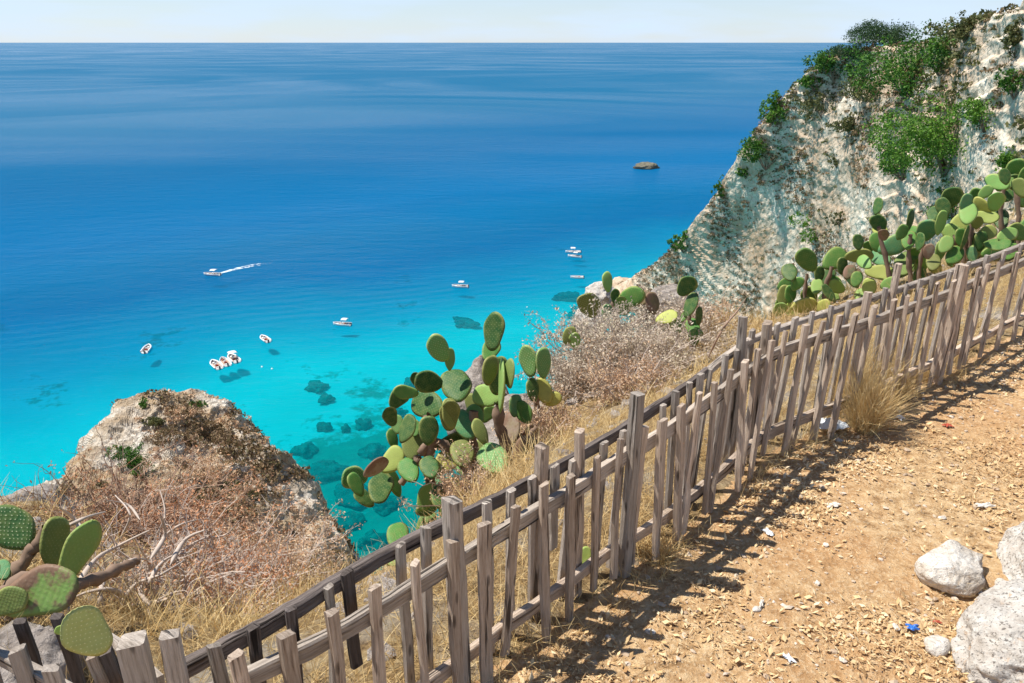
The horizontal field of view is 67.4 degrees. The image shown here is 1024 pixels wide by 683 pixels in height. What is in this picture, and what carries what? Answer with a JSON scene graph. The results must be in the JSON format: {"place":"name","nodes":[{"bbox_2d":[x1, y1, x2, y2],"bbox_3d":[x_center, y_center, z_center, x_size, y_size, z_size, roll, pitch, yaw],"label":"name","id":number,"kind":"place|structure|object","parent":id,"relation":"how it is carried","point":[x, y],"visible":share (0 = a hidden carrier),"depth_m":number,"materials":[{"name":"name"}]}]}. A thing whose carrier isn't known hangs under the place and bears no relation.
{"place":"outdoors","nodes":[
{"label":"outdoors","id":0,"kind":"place"},
{"bbox_2d":[38,388,370,583],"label":"rocky outcrop","id":1,"kind":"object","parent":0,"point":[119,425],"visible":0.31,"depth_m":34.03,"materials":[{"name":"stone"}]},
{"bbox_2d":[105,442,154,475],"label":"outcrop shrub","id":2,"kind":"object","parent":1,"relation":"on","point":[126,452],"visible":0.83,"depth_m":29.90,"materials":[{"name":"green plant"}]},
{"bbox_2d":[141,416,164,426],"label":"outcrop shrub","id":3,"kind":"object","parent":1,"relation":"on","point":[159,421],"visible":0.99,"depth_m":35.20,"materials":[{"name":"green plant"}]},
{"bbox_2d":[139,422,200,447],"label":"outcrop shrub","id":4,"kind":"object","parent":1,"relation":"on","point":[175,430],"visible":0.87,"depth_m":33.30,"materials":[{"name":"brown plant"}]},
{"bbox_2d":[161,403,197,423],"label":"outcrop shrub","id":5,"kind":"object","parent":1,"relation":"on","point":[178,410],"visible":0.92,"depth_m":36.50,"materials":[{"name":"beige plant"}]},
{"bbox_2d":[182,452,231,481],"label":"outcrop shrub","id":6,"kind":"object","parent":1,"relation":"on","point":[212,468],"visible":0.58,"depth_m":32.26,"materials":[{"name":"beige plant"}]},
{"bbox_2d":[63,387,353,569],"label":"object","id":7,"kind":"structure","parent":1,"relation":"on","point":[220,419],"depth_m":34.02,"materials":[{"name":"beige plant"}]},
{"bbox_2d":[59,389,358,571],"bbox_3d":[-12.794,7.426,30.720,16.858,16.149,28.444,0,21,0],"label":"outcrop scrub","id":8,"kind":"object","parent":1,"relation":"on","point":[259,447],"visible":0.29,"depth_m":35.63,"materials":[{"name":"brown plant"}]},
{"bbox_2d":[198,419,231,443],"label":"outcrop shrub","id":9,"kind":"object","parent":1,"relation":"on","point":[213,436],"visible":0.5,"depth_m":36.92,"materials":[{"name":"brown plant"}]},
{"bbox_2d":[0,301,634,570],"bbox_3d":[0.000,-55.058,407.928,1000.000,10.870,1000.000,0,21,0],"label":"seabed","id":10,"kind":"structure","parent":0,"point":[282,407],"depth_m":217.60,"materials":[{"name":"sand"}]},
{"bbox_2d":[290,441,318,458],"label":"submerged rock","id":11,"kind":"object","parent":10,"relation":"on","point":[307,450],"visible":0.98,"depth_m":186.02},
{"bbox_2d":[304,380,328,393],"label":"submerged rock","id":12,"kind":"object","parent":10,"relation":"on","point":[316,386],"visible":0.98,"depth_m":219.95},
{"bbox_2d":[316,421,332,431],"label":"submerged rock","id":13,"kind":"object","parent":10,"relation":"on","point":[323,426],"visible":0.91,"depth_m":197.11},
{"bbox_2d":[318,392,335,403],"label":"submerged rock","id":14,"kind":"object","parent":10,"relation":"on","point":[325,398],"visible":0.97,"depth_m":212.86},
{"bbox_2d":[308,459,348,484],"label":"submerged rock","id":15,"kind":"object","parent":10,"relation":"on","point":[327,471],"visible":0.75,"depth_m":176.94,"materials":[{"name":"stone"}]},
{"bbox_2d":[335,511,366,533],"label":"submerged rock","id":16,"kind":"object","parent":10,"relation":"on","point":[353,518],"visible":0.56,"depth_m":157.90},
{"bbox_2d":[334,483,367,509],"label":"submerged rock","id":17,"kind":"object","parent":10,"relation":"on","point":[344,494],"visible":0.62,"depth_m":166.42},
{"bbox_2d":[355,418,371,430],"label":"submerged rock","id":18,"kind":"object","parent":10,"relation":"on","point":[364,424],"visible":0.98,"depth_m":198.31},
{"bbox_2d":[357,529,386,551],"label":"submerged rock","id":19,"kind":"object","parent":10,"relation":"on","point":[368,537],"visible":0.83,"depth_m":151.72,"materials":[{"name":"stone"}]},
{"bbox_2d":[357,443,386,458],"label":"submerged rock","id":20,"kind":"object","parent":10,"relation":"on","point":[371,450],"visible":0.94,"depth_m":186.04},
{"bbox_2d":[372,495,404,516],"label":"submerged rock","id":21,"kind":"object","parent":10,"relation":"on","point":[388,505],"visible":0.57,"depth_m":163.50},
{"bbox_2d":[454,318,479,328],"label":"submerged rock","id":22,"kind":"object","parent":10,"relation":"on","point":[467,323],"visible":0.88,"depth_m":269.37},
{"bbox_2d":[0,43,890,435],"bbox_3d":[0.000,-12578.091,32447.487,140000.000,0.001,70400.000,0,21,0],"label":"sea","id":23,"kind":"structure","parent":0,"point":[374,191],"depth_m":515.89,"materials":[{"name":"liquid"}]},
{"bbox_2d":[210,359,223,369],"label":"motorboat","id":24,"kind":"object","parent":23,"relation":"on","point":[216,364],"visible":1,"depth_m":228.53,"materials":[{"name":"plastic"}]},
{"bbox_2d":[227,350,241,363],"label":"motorboat","id":25,"kind":"object","parent":23,"relation":"on","point":[233,358],"visible":1,"depth_m":232.88,"materials":[{"name":"plastic"}]},
{"bbox_2d":[633,162,659,169],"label":"sea rock","id":26,"kind":"object","parent":23,"relation":"in","point":[646,165],"visible":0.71,"depth_m":582.67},
{"bbox_2d":[0,0,1022,42],"label":"sky","id":27,"kind":"structure","parent":0,"point":[21,21],"materials":[{"name":"white"}]},
{"bbox_2d":[0,218,1023,682],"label":"hillside","id":28,"kind":"structure","parent":0,"point":[586,596],"depth_m":3.59,"materials":[{"name":"plant"}]},
{"bbox_2d":[0,484,77,513],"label":"slope rock","id":29,"kind":"object","parent":28,"relation":"on","point":[46,487],"visible":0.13,"depth_m":8.72,"materials":[{"name":"stone"}]},
{"bbox_2d":[0,620,85,682],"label":"slope rock","id":30,"kind":"object","parent":28,"relation":"on","point":[48,645],"visible":0.39,"depth_m":2.66,"materials":[{"name":"stone"}]},
{"bbox_2d":[0,504,139,655],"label":"prickly pear","id":31,"kind":"object","parent":28,"relation":"on","point":[53,583],"visible":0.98,"depth_m":2.90,"materials":[{"name":"green plant"}]},
{"bbox_2d":[0,613,189,682],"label":"picket fence","id":32,"kind":"object","parent":28,"relation":"on","point":[132,663],"visible":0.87,"depth_m":1.87,"materials":[{"name":"grey wood"}]},
{"bbox_2d":[0,422,248,556],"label":"dry shrub","id":33,"kind":"object","parent":28,"relation":"on","point":[100,503],"visible":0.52,"depth_m":5.31,"materials":[{"name":"orange plant"}]},
{"bbox_2d":[59,507,204,614],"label":"dead branches","id":34,"kind":"object","parent":28,"relation":"on","point":[85,571],"visible":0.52,"depth_m":3.69,"materials":[{"name":"wood"}]},
{"bbox_2d":[44,439,291,561],"bbox_3d":[-2.679,1.418,5.760,1.851,1.348,1.971,5,22,13],"label":"dry shrub","id":35,"kind":"object","parent":28,"relation":"on","point":[194,508],"visible":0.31,"depth_m":6.00,"materials":[{"name":"orange plant"}]},
{"bbox_2d":[105,490,239,561],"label":"dead branches","id":36,"kind":"object","parent":28,"relation":"on","point":[137,516],"visible":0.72,"depth_m":4.55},
{"bbox_2d":[83,503,263,616],"bbox_3d":[-1.861,1.278,3.886,1.219,0.867,1.022,17,27,36],"label":"dry shrub","id":37,"kind":"object","parent":28,"relation":"on","point":[160,557],"visible":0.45,"depth_m":3.99,"materials":[{"name":"orange plant"}]},
{"bbox_2d":[94,457,309,611],"bbox_3d":[-1.922,1.402,4.651,1.414,1.007,1.582,0,21,0],"label":"dry shrub","id":38,"kind":"object","parent":28,"relation":"on","point":[191,558],"visible":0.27,"depth_m":4.77,"materials":[{"name":"orange plant"}]},
{"bbox_2d":[132,514,305,615],"bbox_3d":[-1.627,1.305,4.114,1.091,0.696,1.147,0,21,0],"label":"dry shrub","id":39,"kind":"object","parent":28,"relation":"on","point":[258,575],"visible":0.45,"depth_m":4.18,"materials":[{"name":"orange plant"}]},
{"bbox_2d":[161,505,342,582],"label":"dry shrub","id":40,"kind":"object","parent":28,"relation":"on","point":[314,533],"visible":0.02,"depth_m":7.02,"materials":[{"name":"orange plant"}]},
{"bbox_2d":[185,497,370,605],"bbox_3d":[-1.608,1.603,4.998,1.586,0.936,1.601,-7,23,-18],"label":"dry shrub","id":41,"kind":"object","parent":28,"relation":"on","point":[301,559],"visible":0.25,"depth_m":5.14,"materials":[{"name":"beige plant"}]},
{"bbox_2d":[387,522,408,566],"bbox_3d":[-0.090,1.118,4.921,1.590,0.801,0.344,-1,21,-1],"label":"prickly pear","id":42,"kind":"object","parent":28,"relation":"on","point":[396,529],"visible":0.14,"depth_m":4.90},
{"bbox_2d":[341,311,539,528],"bbox_3d":[-0.581,0.756,6.061,1.614,2.163,1.050,0,21,0],"label":"prickly pear","id":43,"kind":"object","parent":28,"relation":"on","point":[417,438],"visible":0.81,"depth_m":6.04,"materials":[{"name":"green plant"}]},
{"bbox_2d":[397,439,508,524],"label":"dry shrub","id":44,"kind":"object","parent":28,"relation":"on","point":[442,479],"visible":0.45,"depth_m":5.71,"materials":[{"name":"beige plant"}]},
{"bbox_2d":[447,355,508,434],"bbox_3d":[-0.329,0.708,8.430,0.815,1.280,0.844,18,28,38],"label":"slope rock","id":45,"kind":"object","parent":28,"relation":"on","point":[473,372],"visible":0.06,"depth_m":8.07,"materials":[{"name":"stone"}]},
{"bbox_2d":[477,393,540,443],"bbox_3d":[0.024,1.023,7.898,1.016,0.836,1.056,0,21,0],"label":"slope rock","id":46,"kind":"object","parent":28,"relation":"on","point":[490,423],"visible":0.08,"depth_m":7.87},
{"bbox_2d":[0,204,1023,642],"bbox_3d":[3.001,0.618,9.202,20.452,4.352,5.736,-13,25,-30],"label":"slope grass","id":47,"kind":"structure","parent":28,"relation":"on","point":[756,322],"depth_m":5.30,"materials":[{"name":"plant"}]},
{"bbox_2d":[562,326,580,347],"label":"prickly pear","id":48,"kind":"object","parent":47,"relation":"on","point":[566,337],"visible":0.94,"depth_m":7.47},
{"bbox_2d":[2,219,1023,682],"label":"slope stones","id":49,"kind":"object","parent":28,"relation":"on","point":[384,581],"visible":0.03,"depth_m":4.21,"materials":[{"name":"stone"}]},
{"bbox_2d":[519,345,561,431],"bbox_3d":[0.247,0.432,6.662,0.383,0.813,0.171,0,21,0],"label":"prickly pear","id":50,"kind":"object","parent":28,"relation":"on","point":[531,360],"visible":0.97,"depth_m":6.60,"materials":[{"name":"green plant"}]},
{"bbox_2d":[491,384,605,447],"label":"dry shrub","id":51,"kind":"object","parent":28,"relation":"on","point":[549,413],"visible":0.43,"depth_m":6.58,"materials":[{"name":"beige plant"}]},
{"bbox_2d":[515,308,640,406],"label":"dry shrub","id":52,"kind":"object","parent":28,"relation":"on","point":[561,376],"visible":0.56,"depth_m":7.37,"materials":[{"name":"brown plant"}]},
{"bbox_2d":[582,546,590,563],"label":"prickly pear","id":53,"kind":"object","parent":28,"relation":"on","point":[586,553],"visible":0.47,"depth_m":3.15,"materials":[{"name":"green plant"}]},
{"bbox_2d":[571,308,606,339],"bbox_3d":[1.090,-0.240,10.587,0.462,0.516,0.509,17,27,36],"label":"slope rock","id":54,"kind":"object","parent":28,"relation":"on","point":[576,314],"visible":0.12,"depth_m":10.44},
{"bbox_2d":[585,281,614,309],"bbox_3d":[1.362,-0.705,11.987,0.486,0.444,0.581,18,28,38],"label":"slope rock","id":55,"kind":"object","parent":28,"relation":"on","point":[598,289],"visible":0.48,"depth_m":11.84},
{"bbox_2d":[514,298,688,386],"bbox_3d":[0.864,0.048,7.738,1.792,0.956,1.814,0,21,0],"label":"dry shrub","id":56,"kind":"object","parent":28,"relation":"on","point":[559,339],"visible":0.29,"depth_m":7.80,"materials":[{"name":"brown plant"}]},
{"bbox_2d":[551,332,682,412],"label":"dry shrub","id":57,"kind":"object","parent":28,"relation":"on","point":[620,385],"visible":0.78,"depth_m":6.76,"materials":[{"name":"beige plant"}]},
{"bbox_2d":[577,271,659,329],"bbox_3d":[1.211,-0.428,8.844,0.955,0.782,0.313,6,22,15],"label":"prickly pear","id":58,"kind":"object","parent":28,"relation":"on","point":[639,295],"visible":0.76,"depth_m":8.75,"materials":[{"name":"green plant"}]},
{"bbox_2d":[612,276,628,287],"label":"shore rock","id":59,"kind":"object","parent":28,"relation":"on","point":[617,280],"visible":0.16,"depth_m":292.13,"materials":[{"name":"stone"}]},
{"bbox_2d":[550,293,734,384],"bbox_3d":[1.327,0.054,7.568,1.725,1.010,1.669,13,25,30],"label":"dry shrub","id":60,"kind":"object","parent":28,"relation":"on","point":[677,352],"visible":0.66,"depth_m":7.56,"materials":[{"name":"brown plant"}]},
{"bbox_2d":[651,283,691,311],"bbox_3d":[2.306,-0.605,11.302,0.793,0.470,0.628,0,21,0],"label":"slope rock","id":61,"kind":"object","parent":28,"relation":"on","point":[672,287],"visible":0.23,"depth_m":11.15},
{"bbox_2d":[584,270,759,351],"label":"dry shrub","id":62,"kind":"object","parent":28,"relation":"on","point":[676,306],"visible":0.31,"depth_m":8.67,"materials":[{"name":"brown plant"}]},
{"bbox_2d":[655,276,702,351],"bbox_3d":[1.736,-0.307,7.860,0.247,0.858,0.482,-18,28,-38],"label":"prickly pear","id":63,"kind":"object","parent":28,"relation":"on","point":[686,285],"visible":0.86,"depth_m":7.72,"materials":[{"name":"green plant"}]},
{"bbox_2d":[664,283,743,327],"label":"dry shrub","id":64,"kind":"object","parent":28,"relation":"on","point":[731,305],"visible":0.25,"depth_m":9.16,"materials":[{"name":"beige plant"}]},
{"bbox_2d":[708,298,745,356],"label":"dead stalk","id":65,"kind":"object","parent":28,"relation":"on","point":[720,332],"visible":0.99,"depth_m":6.18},
{"bbox_2d":[773,247,847,315],"bbox_3d":[3.648,-0.663,9.361,0.791,1.066,0.853,5,22,13],"label":"prickly pear","id":66,"kind":"object","parent":28,"relation":"on","point":[828,283],"visible":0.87,"depth_m":9.24,"materials":[{"name":"green plant"}]},
{"bbox_2d":[802,327,920,399],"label":"grass tussock","id":67,"kind":"object","parent":28,"relation":"on","point":[868,365],"depth_m":4.62,"materials":[{"name":"plant"}]},
{"bbox_2d":[843,197,946,298],"bbox_3d":[4.317,-0.951,8.683,1.015,1.265,0.916,12,24,27],"label":"prickly pear","id":68,"kind":"object","parent":28,"relation":"on","point":[881,246],"visible":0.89,"depth_m":8.68,"materials":[{"name":"green plant"}]},
{"bbox_2d":[870,352,936,400],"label":"grass tussock","id":69,"kind":"object","parent":28,"relation":"on","point":[907,386],"depth_m":4.79,"materials":[{"name":"plant"}]},
{"bbox_2d":[909,354,955,384],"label":"grass tussock","id":70,"kind":"object","parent":28,"relation":"on","point":[925,377],"depth_m":5.09,"materials":[{"name":"plant"}]},
{"bbox_2d":[935,187,999,266],"bbox_3d":[4.983,-1.123,8.449,0.902,1.144,0.639,-10,23,-24],"label":"prickly pear","id":71,"kind":"object","parent":28,"relation":"on","point":[959,240],"visible":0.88,"depth_m":8.28,"materials":[{"name":"green plant"}]},
{"bbox_2d":[978,158,1023,260],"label":"prickly pear","id":72,"kind":"object","parent":28,"relation":"on","point":[1008,181],"visible":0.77,"depth_m":8.22,"materials":[{"name":"green plant"}]},
{"bbox_2d":[474,330,1023,682],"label":"path","id":73,"kind":"structure","parent":0,"point":[867,543],"depth_m":3.30,"materials":[{"name":"soil"}]},
{"bbox_2d":[185,242,1023,682],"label":"picket fence","id":74,"kind":"object","parent":73,"relation":"on","point":[289,656],"visible":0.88,"depth_m":3.10,"materials":[{"name":"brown wood"}]},
{"bbox_2d":[635,524,692,574],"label":"grass tussock","id":75,"kind":"object","parent":73,"relation":"on","point":[662,559],"depth_m":3.31,"materials":[{"name":"plant"}]},
{"bbox_2d":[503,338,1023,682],"bbox_3d":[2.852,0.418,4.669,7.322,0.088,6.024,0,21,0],"label":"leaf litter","id":76,"kind":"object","parent":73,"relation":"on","point":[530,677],"visible":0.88,"depth_m":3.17,"materials":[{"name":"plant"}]},
{"bbox_2d":[506,341,1023,682],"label":"pebbles","id":77,"kind":"object","parent":73,"relation":"on","point":[765,675],"visible":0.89,"depth_m":3.35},
{"bbox_2d":[819,417,849,429],"bbox_3d":[1.837,0.463,4.421,0.180,0.058,0.144,-6,22,-15],"label":"rock","id":78,"kind":"object","parent":73,"relation":"on","point":[840,424],"visible":0.56,"depth_m":4.39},
{"bbox_2d":[825,357,927,438],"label":"grass tussock","id":79,"kind":"object","parent":73,"relation":"on","point":[868,412],"depth_m":4.36,"materials":[{"name":"plant"}]},
{"bbox_2d":[924,635,950,656],"bbox_3d":[1.574,1.130,2.848,0.090,0.056,0.120,17,27,37],"label":"stone","id":80,"kind":"object","parent":73,"relation":"on","point":[936,645],"visible":0.98,"depth_m":2.82,"materials":[{"name":"stone"}]},
{"bbox_2d":[914,539,985,597],"bbox_3d":[1.830,0.951,3.214,0.261,0.150,0.289,12,24,27],"label":"stone","id":81,"kind":"object","parent":73,"relation":"on","point":[947,558],"visible":1,"depth_m":3.13,"materials":[{"name":"stone"}]},
{"bbox_2d":[951,579,1023,682],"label":"boulder","id":82,"kind":"object","parent":73,"relation":"on","point":[987,643],"visible":0.93,"depth_m":2.74,"materials":[{"name":"stone"}]},
{"bbox_2d":[996,521,1023,580],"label":"boulder","id":83,"kind":"object","parent":73,"relation":"on","point":[1010,551],"visible":0.5,"depth_m":3.29,"materials":[{"name":"stone"}]},
{"bbox_2d":[615,0,1023,327],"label":"headland cliff","id":84,"kind":"structure","parent":0,"point":[853,205],"depth_m":167.97,"materials":[{"name":"stone"}]},
{"bbox_2d":[666,230,688,253],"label":"cliff bush","id":85,"kind":"object","parent":84,"relation":"on","point":[678,238],"visible":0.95,"depth_m":240.88,"materials":[{"name":"green plant"}]},
{"bbox_2d":[710,174,724,196],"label":"cliff bush","id":86,"kind":"object","parent":84,"relation":"on","point":[717,187],"visible":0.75,"depth_m":212.41,"materials":[{"name":"green plant"}]},
{"bbox_2d":[736,128,781,170],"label":"cliff bush","id":87,"kind":"object","parent":84,"relation":"on","point":[748,144],"visible":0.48,"depth_m":189.23,"materials":[{"name":"green plant"}]},
{"bbox_2d":[757,89,788,124],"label":"cliff bush","id":88,"kind":"object","parent":84,"relation":"on","point":[774,110],"visible":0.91,"depth_m":180.70,"materials":[{"name":"green plant"}]},
{"bbox_2d":[787,212,824,243],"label":"cliff bush","id":89,"kind":"object","parent":84,"relation":"on","point":[814,238],"visible":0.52,"depth_m":177.23,"materials":[{"name":"green plant"}]},
{"bbox_2d":[796,75,821,91],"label":"cliff bush","id":90,"kind":"object","parent":84,"relation":"on","point":[804,79],"visible":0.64,"depth_m":170.33,"materials":[{"name":"green plant"}]},
{"bbox_2d":[786,89,836,121],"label":"cliff bush","id":91,"kind":"object","parent":84,"relation":"on","point":[818,105],"visible":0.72,"depth_m":169.60,"materials":[{"name":"green plant"}]},
{"bbox_2d":[618,3,1023,323],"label":"brown scrub","id":92,"kind":"object","parent":84,"relation":"on","point":[855,131],"visible":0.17,"depth_m":178.52,"materials":[{"name":"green plant"}]},
{"bbox_2d":[802,48,853,82],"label":"cliff bush","id":93,"kind":"object","parent":84,"relation":"on","point":[820,59],"visible":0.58,"depth_m":163.42,"materials":[{"name":"green plant"}]},
{"bbox_2d":[824,211,844,225],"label":"cliff bush","id":94,"kind":"object","parent":84,"relation":"on","point":[838,219],"visible":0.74,"depth_m":164.37,"materials":[{"name":"green plant"}]},
{"bbox_2d":[654,9,1023,316],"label":"green scrub","id":95,"kind":"object","parent":84,"relation":"on","point":[969,171],"visible":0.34,"depth_m":149.85,"materials":[{"name":"green plant"}]},
{"bbox_2d":[828,116,854,133],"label":"cliff bush","id":96,"kind":"object","parent":84,"relation":"on","point":[845,124],"visible":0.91,"depth_m":156.06,"materials":[{"name":"green plant"}]},
{"bbox_2d":[837,71,880,102],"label":"cliff bush","id":97,"kind":"object","parent":84,"relation":"on","point":[859,93],"visible":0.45,"depth_m":148.62,"materials":[{"name":"green plant"}]},
{"bbox_2d":[826,17,923,74],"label":"pine tree","id":98,"kind":"object","parent":84,"relation":"on","point":[883,30],"visible":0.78,"depth_m":153.53,"materials":[{"name":"green plant"}]},
{"bbox_2d":[876,135,910,181],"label":"cliff bush","id":99,"kind":"object","parent":84,"relation":"on","point":[886,170],"visible":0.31,"depth_m":132.99,"materials":[{"name":"green plant"}]},
{"bbox_2d":[769,5,1023,216],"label":"crest scrub","id":100,"kind":"object","parent":84,"relation":"on","point":[957,55],"visible":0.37,"depth_m":117.40,"materials":[{"name":"green plant"}]},
{"bbox_2d":[840,19,956,100],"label":"cliff bush","id":101,"kind":"object","parent":84,"relation":"on","point":[890,64],"visible":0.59,"depth_m":133.09,"materials":[{"name":"green plant"}]},
{"bbox_2d":[858,85,969,180],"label":"cliff bush","id":102,"kind":"object","parent":84,"relation":"on","point":[922,132],"visible":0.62,"depth_m":113.95,"materials":[{"name":"green plant"}]},
{"bbox_2d":[918,34,956,76],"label":"cliff bush","id":103,"kind":"object","parent":84,"relation":"on","point":[942,53],"visible":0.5,"depth_m":118.83,"materials":[{"name":"green plant"}]},
{"bbox_2d":[922,180,957,221],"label":"cliff bush","id":104,"kind":"object","parent":84,"relation":"on","point":[939,189],"visible":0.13,"depth_m":114.42,"materials":[{"name":"green plant"}]},
{"bbox_2d":[922,10,985,42],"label":"cliff bush","id":105,"kind":"object","parent":84,"relation":"on","point":[963,29],"visible":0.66,"depth_m":107.85,"materials":[{"name":"green plant"}]},
{"bbox_2d":[945,96,997,131],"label":"cliff bush","id":106,"kind":"object","parent":84,"relation":"on","point":[972,114],"visible":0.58,"depth_m":101.81,"materials":[{"name":"green plant"}]},
{"bbox_2d":[994,144,1016,173],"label":"cliff bush","id":107,"kind":"object","parent":84,"relation":"on","point":[1002,160],"visible":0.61,"depth_m":92.90,"materials":[{"name":"green plant"}]},
{"bbox_2d":[993,68,1023,99],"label":"cliff bush","id":108,"kind":"object","parent":84,"relation":"on","point":[1006,82],"visible":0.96,"depth_m":91.87,"materials":[{"name":"green plant"}]},
{"bbox_2d":[999,16,1023,58],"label":"cliff bush","id":109,"kind":"object","parent":84,"relation":"on","point":[1011,40],"visible":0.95,"depth_m":92.02,"materials":[{"name":"green plant"}]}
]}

